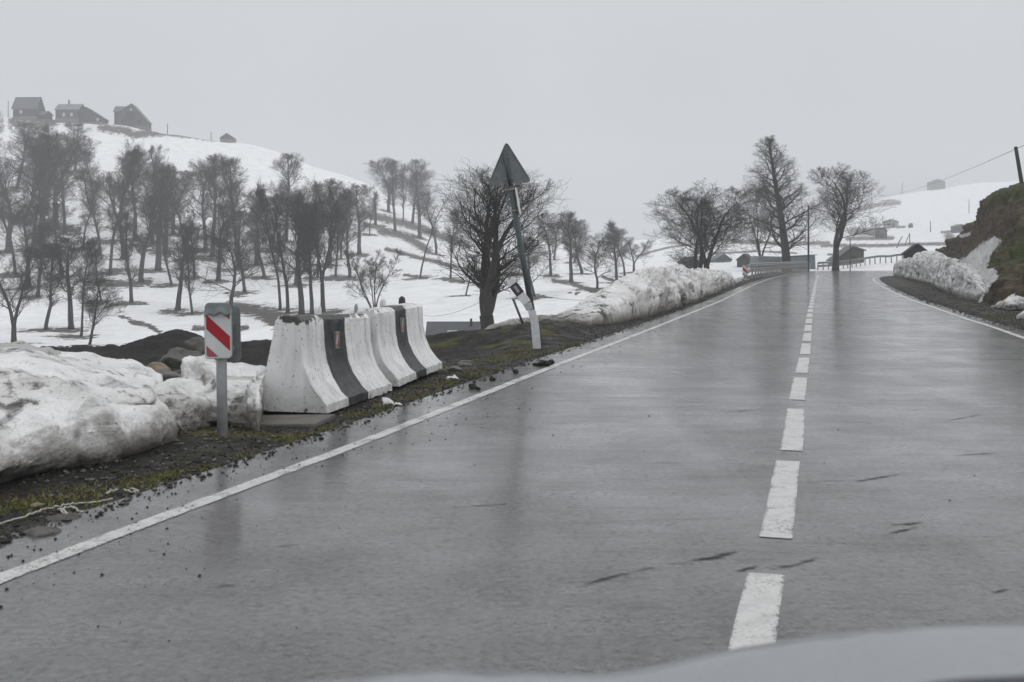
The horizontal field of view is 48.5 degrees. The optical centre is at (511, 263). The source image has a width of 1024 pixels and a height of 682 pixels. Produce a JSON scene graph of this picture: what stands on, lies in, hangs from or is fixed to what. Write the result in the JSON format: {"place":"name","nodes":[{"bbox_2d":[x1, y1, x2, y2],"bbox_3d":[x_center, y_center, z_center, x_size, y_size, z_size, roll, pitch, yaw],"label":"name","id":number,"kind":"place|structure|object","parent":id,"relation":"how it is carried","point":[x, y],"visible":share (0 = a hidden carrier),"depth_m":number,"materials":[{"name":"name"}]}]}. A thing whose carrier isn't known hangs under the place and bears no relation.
{"place":"outdoors","nodes":[
{"label":"outdoors","id":0,"kind":"place"},
{"bbox_2d":[0,306,690,546],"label":"gravel","id":1,"kind":"structure","parent":0,"point":[6,539],"depth_m":9.31,"materials":[{"name":"gravel"}]},
{"bbox_2d":[0,271,1023,681],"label":"road","id":2,"kind":"structure","parent":0,"point":[710,479],"depth_m":6.61,"materials":[{"name":"asphalt"}]},
{"bbox_2d":[0,322,682,626],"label":"road grit","id":3,"kind":"object","parent":2,"relation":"on","point":[23,560],"visible":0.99,"depth_m":7.81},
{"bbox_2d":[301,623,1023,681],"bbox_3d":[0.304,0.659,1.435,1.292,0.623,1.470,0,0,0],"label":"car","id":4,"kind":"object","parent":2,"relation":"on","point":[977,653],"visible":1,"depth_m":1.57,"materials":[{"name":"silver metal"}]},
{"bbox_2d":[888,286,1023,332],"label":"gravel","id":5,"kind":"structure","parent":2,"relation":"on","point":[955,310],"depth_m":39.19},
{"bbox_2d":[0,116,1023,538],"bbox_3d":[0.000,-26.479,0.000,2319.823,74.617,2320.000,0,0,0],"label":"ground","id":6,"kind":"structure","parent":0,"point":[150,324],"depth_m":162.62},
{"bbox_2d":[0,172,17,273],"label":"bare tree","id":7,"kind":"object","parent":6,"relation":"on","point":[3,218],"visible":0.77,"depth_m":180.51,"materials":[{"name":"grey plant"}]},
{"bbox_2d":[0,121,40,188],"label":"bare tree","id":8,"kind":"object","parent":6,"relation":"on","point":[23,126],"visible":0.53,"depth_m":287.13,"materials":[{"name":"grey plant"}]},
{"bbox_2d":[0,156,43,252],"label":"bare tree","id":9,"kind":"object","parent":6,"relation":"on","point":[6,171],"visible":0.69,"depth_m":204.63,"materials":[{"name":"grey plant"}]},
{"bbox_2d":[0,246,52,342],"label":"bare tree","id":10,"kind":"object","parent":6,"relation":"on","point":[23,290],"visible":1,"depth_m":100.16,"materials":[{"name":"grey plant"}]},
{"bbox_2d":[11,144,44,221],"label":"bare tree","id":11,"kind":"object","parent":6,"relation":"on","point":[24,154],"visible":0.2,"depth_m":241.53,"materials":[{"name":"grey plant"}]},
{"bbox_2d":[0,202,56,287],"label":"bare tree","id":12,"kind":"object","parent":6,"relation":"on","point":[21,209],"visible":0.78,"depth_m":166.59,"materials":[{"name":"grey plant"}]},
{"bbox_2d":[11,97,45,120],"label":"wooden house","id":13,"kind":"structure","parent":6,"relation":"on","point":[28,108],"depth_m":374.52,"materials":[{"name":"grey wood"}]},
{"bbox_2d":[0,340,61,355],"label":"snow pile","id":14,"kind":"object","parent":6,"relation":"on","point":[46,350],"visible":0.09,"depth_m":13.68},
{"bbox_2d":[19,526,61,536],"bbox_3d":[-2.635,1.524,6.353,0.225,0.112,0.235,0,0,-38],"label":"stone","id":15,"kind":"object","parent":6,"relation":"on","point":[38,531],"visible":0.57,"depth_m":6.29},
{"bbox_2d":[20,222,65,295],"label":"bare tree","id":16,"kind":"object","parent":6,"relation":"on","point":[42,232],"visible":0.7,"depth_m":152.74,"materials":[{"name":"grey plant"}]},
{"bbox_2d":[21,122,68,207],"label":"bare tree","id":17,"kind":"object","parent":6,"relation":"on","point":[45,127],"visible":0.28,"depth_m":267.16,"materials":[{"name":"grey plant"}]},
{"bbox_2d":[0,131,92,252],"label":"bare tree","id":18,"kind":"object","parent":6,"relation":"on","point":[45,185],"visible":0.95,"depth_m":207.16,"materials":[{"name":"grey plant"}]},
{"bbox_2d":[27,128,65,247],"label":"bare tree","id":19,"kind":"object","parent":6,"relation":"on","point":[45,143],"visible":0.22,"depth_m":214.50,"materials":[{"name":"grey plant"}]},
{"bbox_2d":[31,242,71,329],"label":"bare tree","id":20,"kind":"object","parent":6,"relation":"on","point":[50,295],"visible":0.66,"depth_m":118.37,"materials":[{"name":"grey plant"}]},
{"bbox_2d":[35,201,91,277],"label":"bare tree","id":21,"kind":"object","parent":6,"relation":"on","point":[56,216],"visible":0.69,"depth_m":178.15,"materials":[{"name":"grey plant"}]},
{"bbox_2d":[49,147,77,233],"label":"bare tree","id":22,"kind":"object","parent":6,"relation":"on","point":[65,169],"visible":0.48,"depth_m":231.22,"materials":[{"name":"grey plant"}]},
{"bbox_2d":[32,236,101,328],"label":"bare tree","id":23,"kind":"object","parent":6,"relation":"on","point":[70,246],"visible":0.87,"depth_m":117.59,"materials":[{"name":"grey plant"}]},
{"bbox_2d":[54,100,83,122],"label":"wooden house","id":24,"kind":"structure","parent":6,"relation":"on","point":[67,113],"depth_m":374.90,"materials":[{"name":"grey wood"}]},
{"bbox_2d":[39,131,99,227],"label":"bare tree","id":25,"kind":"object","parent":6,"relation":"on","point":[70,140],"visible":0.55,"depth_m":238.10,"materials":[{"name":"grey plant"}]},
{"bbox_2d":[0,488,139,523],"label":"twine","id":26,"kind":"object","parent":6,"relation":"on","point":[79,511],"visible":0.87,"depth_m":7.13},
{"bbox_2d":[59,122,93,171],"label":"bare tree","id":27,"kind":"object","parent":6,"relation":"on","point":[78,128],"visible":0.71,"depth_m":311.32,"materials":[{"name":"grey plant"}]},
{"bbox_2d":[64,165,105,255],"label":"bare tree","id":28,"kind":"object","parent":6,"relation":"on","point":[91,205],"visible":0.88,"depth_m":211.13,"materials":[{"name":"grey plant"}]},
{"bbox_2d":[71,232,103,335],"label":"bare tree","id":29,"kind":"object","parent":6,"relation":"on","point":[89,249],"visible":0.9,"depth_m":109.15,"materials":[{"name":"grey plant"}]},
{"bbox_2d":[0,347,176,482],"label":"snow pile","id":30,"kind":"object","parent":6,"relation":"on","point":[59,412],"visible":0.88,"depth_m":8.74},
{"bbox_2d":[80,107,108,124],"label":"barn","id":31,"kind":"structure","parent":6,"relation":"on","point":[89,116],"depth_m":374.97,"materials":[{"name":"grey wood"}]},
{"bbox_2d":[84,236,105,301],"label":"bare tree","id":32,"kind":"object","parent":6,"relation":"on","point":[98,254],"visible":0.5,"depth_m":148.68,"materials":[{"name":"grey plant"}]},
{"bbox_2d":[72,269,127,344],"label":"bare tree","id":33,"kind":"object","parent":6,"relation":"on","point":[95,306],"visible":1,"depth_m":82.32,"materials":[{"name":"grey plant"}]},
{"bbox_2d":[81,170,138,258],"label":"bare tree","id":34,"kind":"object","parent":6,"relation":"on","point":[108,182],"visible":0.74,"depth_m":204.94,"materials":[{"name":"grey plant"}]},
{"bbox_2d":[58,351,162,386],"bbox_3d":[-5.333,1.601,14.922,1.681,0.973,5.250,0,0,-23],"label":"snow pile","id":35,"kind":"object","parent":6,"relation":"on","point":[131,368],"visible":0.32,"depth_m":14.21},
{"bbox_2d":[106,208,143,302],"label":"bare tree","id":36,"kind":"object","parent":6,"relation":"on","point":[127,264],"visible":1,"depth_m":143.72,"materials":[{"name":"grey plant"}]},
{"bbox_2d":[106,135,148,273],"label":"bare tree","id":37,"kind":"object","parent":6,"relation":"on","point":[132,162],"visible":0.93,"depth_m":186.26,"materials":[{"name":"grey plant"}]},
{"bbox_2d":[106,149,152,238],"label":"bare tree","id":38,"kind":"object","parent":6,"relation":"on","point":[124,162],"visible":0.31,"depth_m":232.12,"materials":[{"name":"grey plant"}]},
{"bbox_2d":[117,104,151,130],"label":"wooden house","id":39,"kind":"structure","parent":6,"relation":"on","point":[132,115],"depth_m":380.52,"materials":[{"name":"grey wood"}]},
{"bbox_2d":[132,142,168,243],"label":"bare tree","id":40,"kind":"object","parent":6,"relation":"on","point":[155,163],"visible":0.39,"depth_m":228.67,"materials":[{"name":"grey plant"}]},
{"bbox_2d":[127,189,186,282],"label":"bare tree","id":41,"kind":"object","parent":6,"relation":"on","point":[148,206],"visible":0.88,"depth_m":175.28,"materials":[{"name":"grey plant"}]},
{"bbox_2d":[144,209,174,284],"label":"bare tree","id":42,"kind":"object","parent":6,"relation":"on","point":[162,237],"visible":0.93,"depth_m":173.26,"materials":[{"name":"grey plant"}]},
{"bbox_2d":[121,166,200,270],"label":"bare tree","id":43,"kind":"object","parent":6,"relation":"on","point":[161,187],"visible":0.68,"depth_m":191.59,"materials":[{"name":"grey plant"}]},
{"bbox_2d":[157,354,186,367],"bbox_3d":[-6.817,2.059,22.960,0.726,0.473,0.561,0,0,0],"label":"boulder","id":44,"kind":"object","parent":6,"relation":"on","point":[172,360],"visible":0.43,"depth_m":22.76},
{"bbox_2d":[157,167,191,236],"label":"bare tree","id":45,"kind":"object","parent":6,"relation":"on","point":[176,206],"visible":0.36,"depth_m":211.17,"materials":[{"name":"grey plant"}]},
{"bbox_2d":[152,376,210,433],"bbox_3d":[-3.228,1.462,11.355,0.764,0.614,3.492,0,0,-19],"label":"snow pile","id":46,"kind":"object","parent":6,"relation":"on","point":[185,401],"visible":0.61,"depth_m":10.68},
{"bbox_2d":[169,170,200,234],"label":"bare tree","id":47,"kind":"object","parent":6,"relation":"on","point":[185,175],"visible":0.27,"depth_m":239.88,"materials":[{"name":"grey plant"}]},
{"bbox_2d":[171,233,199,313],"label":"bare tree","id":48,"kind":"object","parent":6,"relation":"on","point":[189,252],"visible":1,"depth_m":134.09,"materials":[{"name":"grey plant"}]},
{"bbox_2d":[163,222,210,309],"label":"bare tree","id":49,"kind":"object","parent":6,"relation":"on","point":[186,230],"visible":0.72,"depth_m":138.04,"materials":[{"name":"grey plant"}]},
{"bbox_2d":[183,337,204,354],"bbox_3d":[-7.332,2.122,27.021,0.830,0.762,0.777,0,0,27],"label":"boulder","id":50,"kind":"object","parent":6,"relation":"on","point":[195,344],"visible":0.35,"depth_m":26.72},
{"bbox_2d":[181,159,220,250],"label":"bare tree","id":51,"kind":"object","parent":6,"relation":"on","point":[194,172],"visible":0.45,"depth_m":221.89,"materials":[{"name":"grey plant"}]},
{"bbox_2d":[191,153,242,256],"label":"bare tree","id":52,"kind":"object","parent":6,"relation":"on","point":[212,160],"visible":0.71,"depth_m":215.27,"materials":[{"name":"grey plant"}]},
{"bbox_2d":[199,201,244,280],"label":"bare tree","id":53,"kind":"object","parent":6,"relation":"on","point":[223,207],"visible":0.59,"depth_m":175.50,"materials":[{"name":"grey plant"}]},
{"bbox_2d":[204,302,240,435],"bbox_3d":[-2.578,1.093,10.134,0.284,1.492,0.194,-1,0,3],"label":"marker post","id":54,"kind":"object","parent":6,"relation":"on","point":[222,328],"visible":0.96,"depth_m":10.09,"materials":[{"name":"metal"}]},
{"bbox_2d":[181,354,265,430],"bbox_3d":[-3.138,1.384,12.517,0.973,0.872,4.395,0,0,-17],"label":"snow pile","id":55,"kind":"object","parent":6,"relation":"on","point":[245,393],"visible":0.69,"depth_m":11.24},
{"bbox_2d":[173,219,283,305],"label":"bare tree","id":56,"kind":"object","parent":6,"relation":"on","point":[220,240],"visible":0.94,"depth_m":136.85,"materials":[{"name":"grey plant"}]},
{"bbox_2d":[210,156,251,267],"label":"bare tree","id":57,"kind":"object","parent":6,"relation":"on","point":[234,187],"visible":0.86,"depth_m":193.65,"materials":[{"name":"grey plant"}]},
{"bbox_2d":[219,208,263,291],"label":"bare tree","id":58,"kind":"object","parent":6,"relation":"on","point":[237,226],"visible":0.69,"depth_m":162.60,"materials":[{"name":"grey plant"}]},
{"bbox_2d":[242,202,275,277],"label":"bare tree","id":59,"kind":"object","parent":6,"relation":"on","point":[255,235],"visible":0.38,"depth_m":180.53,"materials":[{"name":"grey plant"}]},
{"bbox_2d":[240,189,278,264],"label":"bare tree","id":60,"kind":"object","parent":6,"relation":"on","point":[248,202],"visible":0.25,"depth_m":200.34,"materials":[{"name":"grey plant"}]},
{"bbox_2d":[247,177,286,309],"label":"bare tree","id":61,"kind":"object","parent":6,"relation":"on","point":[259,196],"visible":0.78,"depth_m":127.59,"materials":[{"name":"grey plant"}]},
{"bbox_2d":[252,189,295,312],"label":"bare tree","id":62,"kind":"object","parent":6,"relation":"on","point":[278,235],"visible":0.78,"depth_m":121.45,"materials":[{"name":"grey plant"}]},
{"bbox_2d":[265,151,307,240],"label":"bare tree","id":63,"kind":"object","parent":6,"relation":"on","point":[291,167],"visible":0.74,"depth_m":239.61,"materials":[{"name":"grey plant"}]},
{"bbox_2d":[260,194,324,314],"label":"bare tree","id":64,"kind":"object","parent":6,"relation":"on","point":[298,270],"visible":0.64,"depth_m":117.91,"materials":[{"name":"grey plant"}]},
{"bbox_2d":[260,414,334,427],"bbox_3d":[-2.259,1.600,11.100,0.920,0.160,0.620,-2,1,11],"label":"concrete slab","id":65,"kind":"object","parent":6,"relation":"on","point":[311,420],"depth_m":11.00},
{"bbox_2d":[287,209,331,313],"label":"bare tree","id":66,"kind":"object","parent":6,"relation":"on","point":[309,273],"visible":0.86,"depth_m":117.92,"materials":[{"name":"grey plant"}]},
{"bbox_2d":[282,186,354,311],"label":"bare tree","id":67,"kind":"object","parent":6,"relation":"on","point":[330,215],"visible":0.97,"depth_m":119.03,"materials":[{"name":"grey plant"}]},
{"bbox_2d":[304,176,333,277],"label":"bare tree","id":68,"kind":"object","parent":6,"relation":"on","point":[316,185],"visible":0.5,"depth_m":176.97,"materials":[{"name":"grey plant"}]},
{"bbox_2d":[263,314,391,412],"bbox_3d":[-2.033,1.038,12.720,0.782,0.989,2.280,0,-1,11],"label":"concrete barrier","id":69,"kind":"object","parent":6,"relation":"on","point":[321,363],"visible":0.99,"depth_m":11.90,"materials":[{"name":"concrete"}]},
{"bbox_2d":[311,178,356,265],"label":"bare tree","id":70,"kind":"object","parent":6,"relation":"on","point":[331,181],"visible":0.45,"depth_m":197.36,"materials":[{"name":"grey plant"}]},
{"bbox_2d":[328,193,364,277],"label":"bare tree","id":71,"kind":"object","parent":6,"relation":"on","point":[347,227],"visible":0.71,"depth_m":178.42,"materials":[{"name":"grey plant"}]},
{"bbox_2d":[342,183,378,253],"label":"bare tree","id":72,"kind":"object","parent":6,"relation":"on","point":[362,213],"visible":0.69,"depth_m":221.68,"materials":[{"name":"grey plant"}]},
{"bbox_2d":[340,248,402,307],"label":"bare tree","id":73,"kind":"object","parent":6,"relation":"on","point":[382,283],"visible":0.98,"depth_m":116.47,"materials":[{"name":"grey plant"}]},
{"bbox_2d":[362,156,398,211],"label":"bare tree","id":74,"kind":"object","parent":6,"relation":"on","point":[380,166],"visible":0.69,"depth_m":333.26,"materials":[{"name":"grey plant"}]},
{"bbox_2d":[377,158,407,230],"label":"bare tree","id":75,"kind":"object","parent":6,"relation":"on","point":[392,170],"visible":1,"depth_m":280.03,"materials":[{"name":"grey plant"}]},
{"bbox_2d":[355,303,441,385],"bbox_3d":[-1.562,1.031,15.073,0.784,0.930,2.350,0,0,10],"label":"concrete barrier","id":76,"kind":"object","parent":6,"relation":"on","point":[403,353],"visible":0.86,"depth_m":14.70,"materials":[{"name":"concrete"}]},
{"bbox_2d":[397,159,432,222],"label":"bare tree","id":77,"kind":"object","parent":6,"relation":"on","point":[415,162],"visible":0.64,"depth_m":317.98,"materials":[{"name":"grey plant"}]},
{"bbox_2d":[394,169,441,238],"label":"bare tree","id":78,"kind":"object","parent":6,"relation":"on","point":[415,186],"visible":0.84,"depth_m":279.71,"materials":[{"name":"grey plant"}]},
{"bbox_2d":[413,190,439,253],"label":"bare tree","id":79,"kind":"object","parent":6,"relation":"on","point":[427,209],"visible":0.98,"depth_m":239.19,"materials":[{"name":"grey plant"}]},
{"bbox_2d":[425,319,480,334],"bbox_3d":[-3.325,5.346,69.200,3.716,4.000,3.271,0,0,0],"label":"guardrail","id":80,"kind":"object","parent":6,"relation":"on","point":[434,327],"depth_m":68.72,"materials":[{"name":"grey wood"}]},
{"bbox_2d":[443,205,466,277],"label":"bare tree","id":81,"kind":"object","parent":6,"relation":"on","point":[453,238],"visible":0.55,"depth_m":165.76,"materials":[{"name":"grey plant"}]},
{"bbox_2d":[423,157,590,328],"bbox_3d":[-0.264,0.051,50.102,8.250,9.407,9.537,0,0,-21],"label":"bare tree","id":82,"kind":"object","parent":6,"relation":"on","point":[489,278],"visible":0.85,"depth_m":50.14,"materials":[{"name":"brown plant"}]},
{"bbox_2d":[0,304,1022,527],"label":"moss","id":83,"kind":"object","parent":6,"relation":"on","point":[159,475],"visible":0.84,"depth_m":8.27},
{"bbox_2d":[489,143,534,309],"bbox_3d":[0.191,-0.215,22.349,0.808,4.312,0.369,-10,1,0],"label":"warning sign","id":84,"kind":"object","parent":6,"relation":"on","point":[509,170],"visible":0.98,"depth_m":22.25,"materials":[{"name":"metal"}]},
{"bbox_2d":[506,277,540,348],"bbox_3d":[0.220,1.034,21.317,0.682,1.539,0.143,0,0,10],"label":"delineator post","id":85,"kind":"object","parent":6,"relation":"on","point":[518,291],"visible":0.94,"depth_m":21.27,"materials":[{"name":"white plastic"}]},
{"bbox_2d":[506,232,560,295],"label":"bare tree","id":86,"kind":"object","parent":6,"relation":"on","point":[529,268],"visible":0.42,"depth_m":123.67,"materials":[{"name":"grey plant"}]},
{"bbox_2d":[485,311,591,330],"bbox_3d":[0.590,1.480,27.294,2.363,0.827,5.320,0,0,0],"label":"snow remnant","id":87,"kind":"object","parent":6,"relation":"on","point":[574,317],"visible":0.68,"depth_m":25.04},
{"bbox_2d":[532,210,559,275],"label":"bare tree","id":88,"kind":"object","parent":6,"relation":"on","point":[549,243],"visible":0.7,"depth_m":180.88,"materials":[{"name":"grey plant"}]},
{"bbox_2d":[549,210,591,281],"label":"bare tree","id":89,"kind":"object","parent":6,"relation":"on","point":[566,227],"visible":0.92,"depth_m":163.56,"materials":[{"name":"grey plant"}]},
{"bbox_2d":[562,219,595,272],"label":"bare tree","id":90,"kind":"object","parent":6,"relation":"on","point":[578,260],"visible":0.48,"depth_m":208.11,"materials":[{"name":"grey plant"}]},
{"bbox_2d":[561,233,631,288],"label":"bare tree","id":91,"kind":"object","parent":6,"relation":"on","point":[594,255],"visible":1,"depth_m":127.09,"materials":[{"name":"grey plant"}]},
{"bbox_2d":[601,220,628,275],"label":"bare tree","id":92,"kind":"object","parent":6,"relation":"on","point":[611,225],"visible":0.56,"depth_m":180.93,"materials":[{"name":"grey plant"}]},
{"bbox_2d":[599,228,635,279],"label":"bare tree","id":93,"kind":"object","parent":6,"relation":"on","point":[617,238],"visible":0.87,"depth_m":166.68,"materials":[{"name":"grey plant"}]},
{"bbox_2d":[621,236,654,271],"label":"bare tree","id":94,"kind":"object","parent":6,"relation":"on","point":[636,246],"visible":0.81,"depth_m":200.75,"materials":[{"name":"grey plant"}]},
{"bbox_2d":[561,264,734,325],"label":"snow wall","id":95,"kind":"structure","parent":6,"relation":"on","point":[644,292],"depth_m":34.65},
{"bbox_2d":[642,184,756,268],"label":"bare tree","id":96,"kind":"object","parent":6,"relation":"on","point":[738,207],"visible":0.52,"depth_m":99.88,"materials":[{"name":"grey plant"}]},
{"bbox_2d":[642,178,765,269],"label":"bare tree","id":97,"kind":"object","parent":6,"relation":"on","point":[702,203],"visible":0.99,"depth_m":93.98,"materials":[{"name":"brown plant"}]},
{"bbox_2d":[720,181,806,255],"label":"bare tree","id":98,"kind":"object","parent":6,"relation":"on","point":[757,237],"visible":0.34,"depth_m":174.08,"materials":[{"name":"grey plant"}]},
{"bbox_2d":[750,256,781,267],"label":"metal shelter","id":99,"kind":"object","parent":6,"relation":"on","point":[757,259],"visible":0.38,"depth_m":170.01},
{"bbox_2d":[745,261,809,278],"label":"guard rail","id":100,"kind":"object","parent":6,"relation":"on","point":[765,269],"visible":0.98,"depth_m":111.17,"materials":[{"name":"metal"}]},
{"bbox_2d":[734,135,844,271],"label":"bare tree","id":101,"kind":"object","parent":6,"relation":"on","point":[779,215],"visible":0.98,"depth_m":141.66,"materials":[{"name":"brown plant"}]},
{"bbox_2d":[826,246,865,263],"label":"house","id":102,"kind":"structure","parent":6,"relation":"on","point":[856,253],"depth_m":175.48,"materials":[{"name":"grey wood"}]},
{"bbox_2d":[805,162,893,270],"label":"bare tree","id":103,"kind":"object","parent":6,"relation":"on","point":[839,231],"visible":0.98,"depth_m":147.93,"materials":[{"name":"grey plant"}]},
{"bbox_2d":[817,254,902,269],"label":"guard rail","id":104,"kind":"object","parent":6,"relation":"on","point":[828,265],"visible":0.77,"depth_m":164.24,"materials":[{"name":"metal"}]},
{"bbox_2d":[893,255,984,300],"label":"snow wall","id":105,"kind":"structure","parent":6,"relation":"on","point":[957,278],"depth_m":59.64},
{"bbox_2d":[991,294,1023,310],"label":"snow pile","id":106,"kind":"object","parent":6,"relation":"on","point":[1013,302],"visible":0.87,"depth_m":39.05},
{"bbox_2d":[0,0,1023,240],"label":"sky","id":107,"kind":"structure","parent":0,"point":[630,102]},
{"bbox_2d":[935,183,1023,304],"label":"hillside","id":108,"kind":"structure","parent":0,"point":[988,243],"depth_m":57.24,"materials":[{"name":"plant"}]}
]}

